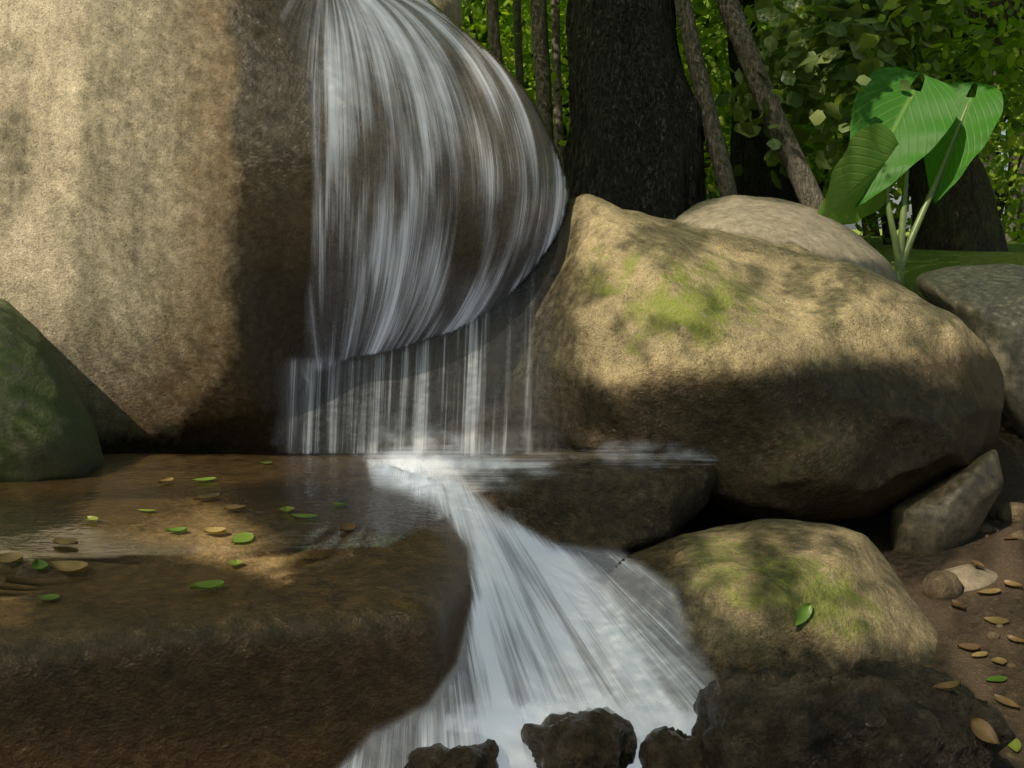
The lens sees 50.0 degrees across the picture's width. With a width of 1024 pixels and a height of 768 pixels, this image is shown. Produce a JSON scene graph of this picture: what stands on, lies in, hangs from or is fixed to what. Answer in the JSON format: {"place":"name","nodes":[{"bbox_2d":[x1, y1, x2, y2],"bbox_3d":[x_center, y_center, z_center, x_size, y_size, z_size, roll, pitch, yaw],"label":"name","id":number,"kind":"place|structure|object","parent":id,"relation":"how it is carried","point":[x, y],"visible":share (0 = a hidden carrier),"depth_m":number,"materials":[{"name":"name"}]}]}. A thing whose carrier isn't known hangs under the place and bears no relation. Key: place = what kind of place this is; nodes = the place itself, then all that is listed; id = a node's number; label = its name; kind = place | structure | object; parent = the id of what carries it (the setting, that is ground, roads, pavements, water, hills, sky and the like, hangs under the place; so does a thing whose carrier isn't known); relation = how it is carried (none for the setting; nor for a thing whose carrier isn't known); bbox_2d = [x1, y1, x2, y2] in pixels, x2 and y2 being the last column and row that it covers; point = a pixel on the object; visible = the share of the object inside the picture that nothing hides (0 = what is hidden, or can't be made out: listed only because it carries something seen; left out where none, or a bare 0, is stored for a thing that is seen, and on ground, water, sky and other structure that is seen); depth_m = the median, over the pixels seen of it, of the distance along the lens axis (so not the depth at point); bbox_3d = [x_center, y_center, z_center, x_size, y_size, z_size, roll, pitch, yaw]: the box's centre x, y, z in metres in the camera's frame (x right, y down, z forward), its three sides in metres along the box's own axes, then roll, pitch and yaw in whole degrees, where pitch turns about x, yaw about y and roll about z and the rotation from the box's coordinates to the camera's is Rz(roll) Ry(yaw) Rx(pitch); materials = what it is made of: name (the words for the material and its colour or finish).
{"place":"outdoors","nodes":[
{"label":"outdoors","id":0,"kind":"place"},
{"bbox_2d":[307,341,478,450],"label":"waterfall","id":1,"kind":"structure","parent":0,"point":[472,398],"depth_m":4.44,"materials":[{"name":"white liquid"}]},
{"bbox_2d":[352,460,702,767],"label":"water cascade","id":2,"kind":"object","parent":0,"point":[620,649],"visible":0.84,"depth_m":2.92,"materials":[{"name":"white liquid"}]},
{"bbox_2d":[476,676,526,711],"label":"cascade","id":3,"kind":"object","parent":2,"relation":"in","point":[516,684],"visible":0.11,"depth_m":2.69,"materials":[{"name":"white liquid"}]},
{"bbox_2d":[445,704,696,738],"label":"water foam","id":4,"kind":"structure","parent":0,"point":[683,722],"depth_m":2.62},
{"bbox_2d":[674,0,737,197],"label":"trunk","id":5,"kind":"object","parent":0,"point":[712,131],"visible":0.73,"depth_m":7.30,"materials":[{"name":"brown wood"}]},
{"bbox_2d":[473,229,1023,767],"bbox_3d":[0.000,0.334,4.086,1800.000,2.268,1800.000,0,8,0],"label":"terrain","id":6,"kind":"structure","parent":0,"point":[1001,557],"depth_m":4.02,"materials":[{"name":"soil"}]},
{"bbox_2d":[0,453,481,767],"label":"slab","id":7,"kind":"structure","parent":6,"relation":"on","point":[321,640],"depth_m":2.56,"materials":[{"name":"brown stone"}]},
{"bbox_2d":[0,298,102,481],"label":"mossy boulder","id":8,"kind":"object","parent":7,"relation":"on","point":[48,431],"visible":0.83,"depth_m":3.59,"materials":[{"name":"green stone"}]},
{"bbox_2d":[404,730,498,767],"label":"rock","id":9,"kind":"object","parent":7,"relation":"on","point":[437,754],"visible":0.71,"depth_m":2.42,"materials":[{"name":"brown stone"}]},
{"bbox_2d":[0,0,568,454],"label":"boulder","id":10,"kind":"object","parent":6,"relation":"on","point":[196,210],"visible":0.84,"depth_m":4.11,"materials":[{"name":"stone"}]},
{"bbox_2d":[325,0,559,353],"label":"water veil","id":11,"kind":"object","parent":10,"relation":"on","point":[334,73],"visible":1,"depth_m":4.29,"materials":[{"name":"white liquid"}]},
{"bbox_2d":[430,0,461,26],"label":"boulder","id":12,"kind":"object","parent":10,"relation":"on","point":[452,9],"visible":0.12,"depth_m":5.86,"materials":[{"name":"stone"}]},
{"bbox_2d":[307,302,525,487],"bbox_3d":[-0.396,0.088,5.303,1.611,1.179,1.011,0,8,0],"label":"rock","id":13,"kind":"object","parent":6,"relation":"on","point":[369,407],"visible":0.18,"depth_m":4.85,"materials":[{"name":"grey stone"}]},
{"bbox_2d":[462,0,550,57],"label":"tree","id":14,"kind":"object","parent":6,"relation":"on","point":[484,37],"depth_m":14.97,"materials":[{"name":"green plant"}]},
{"bbox_2d":[0,462,1023,752],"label":"fallen leaves","id":15,"kind":"object","parent":6,"relation":"on","point":[982,730],"visible":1,"depth_m":2.98,"materials":[{"name":"green plant"}]},
{"bbox_2d":[486,0,564,167],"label":"tree trunks","id":16,"kind":"object","parent":6,"relation":"on","point":[539,35],"visible":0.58,"depth_m":8.26,"materials":[{"name":"brown wood"}]},
{"bbox_2d":[521,707,636,767],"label":"rock","id":17,"kind":"object","parent":6,"relation":"on","point":[604,737],"visible":1,"depth_m":2.48,"materials":[{"name":"stone"}]},
{"bbox_2d":[456,448,716,558],"bbox_3d":[0.291,0.460,4.256,1.027,0.408,0.814,0,8,0],"label":"rock","id":18,"kind":"object","parent":6,"relation":"on","point":[593,504],"visible":0.77,"depth_m":3.96,"materials":[{"name":"stone"}]},
{"bbox_2d":[372,451,536,487],"bbox_3d":[0.117,0.361,3.681,1.358,0.253,0.781,0,8,0],"label":"water splash on ledge","id":19,"kind":"object","parent":18,"relation":"on","point":[444,465],"visible":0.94,"depth_m":4.05,"materials":[{"name":"white liquid"}]},
{"bbox_2d":[461,0,796,148],"bbox_3d":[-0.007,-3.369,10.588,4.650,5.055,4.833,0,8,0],"label":"shrub foliage","id":20,"kind":"object","parent":6,"relation":"on","point":[472,22],"visible":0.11,"depth_m":9.92,"materials":[{"name":"green plant"}]},
{"bbox_2d":[564,0,705,219],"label":"tree trunk","id":21,"kind":"object","parent":6,"relation":"on","point":[635,140],"visible":0.74,"depth_m":7.22,"materials":[{"name":"brown wood"}]},
{"bbox_2d":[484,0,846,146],"bbox_3d":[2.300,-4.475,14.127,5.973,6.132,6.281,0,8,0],"label":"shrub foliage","id":22,"kind":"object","parent":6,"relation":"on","point":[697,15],"visible":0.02,"depth_m":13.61,"materials":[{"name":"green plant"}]},
{"bbox_2d":[638,726,710,767],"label":"rock","id":23,"kind":"object","parent":6,"relation":"on","point":[665,747],"visible":0.95,"depth_m":2.41,"materials":[{"name":"brown stone"}]},
{"bbox_2d":[566,0,797,202],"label":"trunk","id":24,"kind":"object","parent":6,"relation":"on","point":[748,155],"visible":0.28,"depth_m":8.80,"materials":[{"name":"wood"}]},
{"bbox_2d":[704,152,729,199],"bbox_3d":[1.625,-1.693,9.911,1.851,1.317,1.888,5,9,32],"label":"shrub foliage","id":25,"kind":"object","parent":6,"relation":"on","point":[715,192],"visible":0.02,"depth_m":9.53,"materials":[{"name":"green plant"}]},
{"bbox_2d":[567,0,877,229],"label":"shrub foliage","id":26,"kind":"object","parent":6,"relation":"on","point":[725,71],"visible":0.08,"depth_m":11.47,"materials":[{"name":"green plant"}]},
{"bbox_2d":[526,0,965,197],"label":"leaves","id":27,"kind":"object","parent":6,"relation":"on","point":[827,97],"depth_m":15.42,"materials":[{"name":"green plant"}]},
{"bbox_2d":[500,194,1003,522],"bbox_3d":[1.130,-0.114,5.039,2.391,1.504,1.940,0,8,0],"label":"boulder","id":28,"kind":"object","parent":6,"relation":"on","point":[766,380],"visible":0.88,"depth_m":4.33,"materials":[{"name":"brown stone"}]},
{"bbox_2d":[578,519,937,682],"bbox_3d":[0.849,0.825,3.666,1.285,0.665,0.994,0,8,0],"label":"boulder","id":29,"kind":"object","parent":6,"relation":"on","point":[715,602],"visible":0.6,"depth_m":3.30,"materials":[{"name":"brown stone"}]},
{"bbox_2d":[675,195,899,284],"bbox_3d":[1.631,-0.659,6.611,1.534,0.963,1.625,0,8,0],"label":"boulder","id":30,"kind":"object","parent":6,"relation":"on","point":[776,221],"visible":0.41,"depth_m":6.17,"materials":[{"name":"beige stone"}]},
{"bbox_2d":[715,0,823,209],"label":"trunk","id":31,"kind":"object","parent":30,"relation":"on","point":[802,179],"visible":0.66,"depth_m":7.24,"materials":[{"name":"brown wood"}]},
{"bbox_2d":[704,106,910,224],"bbox_3d":[2.927,-2.159,11.006,2.268,1.770,2.357,-5,9,-32],"label":"shrub foliage","id":32,"kind":"object","parent":6,"relation":"on","point":[823,182],"visible":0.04,"depth_m":10.73,"materials":[{"name":"green plant"}]},
{"bbox_2d":[685,0,942,162],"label":"shrub foliage","id":33,"kind":"object","parent":6,"relation":"on","point":[718,65],"visible":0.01,"depth_m":12.35,"materials":[{"name":"green plant"}]},
{"bbox_2d":[676,0,1023,251],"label":"tree","id":34,"kind":"object","parent":6,"relation":"on","point":[860,42],"visible":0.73,"depth_m":7.74,"materials":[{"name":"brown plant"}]},
{"bbox_2d":[691,658,1016,767],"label":"rock","id":35,"kind":"object","parent":6,"relation":"on","point":[866,713],"visible":0.98,"depth_m":2.34,"materials":[{"name":"black stone"}]},
{"bbox_2d":[838,155,894,235],"bbox_3d":[11.860,-12.198,38.465,13.037,14.890,13.733,0,8,0],"label":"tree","id":36,"kind":"object","parent":6,"relation":"on","point":[875,231],"depth_m":38.53,"materials":[{"name":"green plant"}]},
{"bbox_2d":[720,37,1023,246],"bbox_3d":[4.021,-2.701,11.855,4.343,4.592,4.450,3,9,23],"label":"shrub foliage","id":37,"kind":"object","parent":6,"relation":"on","point":[896,194],"visible":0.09,"depth_m":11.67,"materials":[{"name":"green plant"}]},
{"bbox_2d":[795,88,1009,211],"bbox_3d":[7.889,-8.936,26.510,10.786,11.603,10.132,-2,8,-16],"label":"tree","id":38,"kind":"object","parent":6,"relation":"on","point":[900,191],"depth_m":23.94,"materials":[{"name":"green plant"}]},
{"bbox_2d":[817,67,1002,224],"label":"large leaves","id":39,"kind":"object","parent":6,"relation":"on","point":[896,132],"visible":0.96,"depth_m":6.85,"materials":[{"name":"green plant"}]},
{"bbox_2d":[884,95,969,286],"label":"plant stems","id":40,"kind":"object","parent":6,"relation":"on","point":[901,249],"visible":0.62,"depth_m":6.88,"materials":[{"name":"green plant"}]},
{"bbox_2d":[889,450,1003,552],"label":"rock","id":41,"kind":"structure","parent":6,"relation":"on","point":[950,511],"depth_m":4.40,"materials":[{"name":"grey stone"}]},
{"bbox_2d":[916,264,1023,437],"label":"boulder","id":42,"kind":"object","parent":6,"relation":"on","point":[984,304],"visible":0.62,"depth_m":5.78,"materials":[{"name":"grey stone"}]},
{"bbox_2d":[945,564,997,591],"bbox_3d":[1.694,0.801,4.105,0.492,0.289,0.322,-5,9,-31],"label":"cobble","id":43,"kind":"object","parent":6,"relation":"on","point":[971,577],"visible":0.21,"depth_m":3.97,"materials":[{"name":"beige stone"}]},
{"bbox_2d":[922,420,1023,667],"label":"pebbles","id":44,"kind":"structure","parent":6,"relation":"on","point":[943,585],"depth_m":3.90,"materials":[{"name":"brown stone"}]},
{"bbox_2d":[979,71,998,193],"bbox_3d":[6.444,-6.735,14.320,5.681,10.469,6.532,0,8,0],"label":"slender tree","id":45,"kind":"object","parent":6,"relation":"on","point":[989,157],"visible":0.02,"depth_m":14.80,"materials":[{"name":"green plant"}]},
{"bbox_2d":[958,0,1019,122],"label":"leaves","id":46,"kind":"object","parent":6,"relation":"on","point":[1015,33],"visible":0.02,"depth_m":19.95,"materials":[{"name":"green plant"}]},
{"bbox_2d":[995,110,1011,226],"bbox_3d":[13.579,-11.393,29.777,14.398,15.528,13.506,0,8,0],"label":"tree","id":47,"kind":"object","parent":6,"relation":"on","point":[1007,116],"visible":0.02,"depth_m":31.36,"materials":[{"name":"green plant"}]},
{"bbox_2d":[1004,33,1023,240],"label":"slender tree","id":48,"kind":"object","parent":6,"relation":"on","point":[1019,210],"visible":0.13,"depth_m":16.84,"materials":[{"name":"green plant"}]},
{"bbox_2d":[845,120,1008,229],"label":"sky","id":49,"kind":"structure","parent":0,"point":[851,226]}
]}

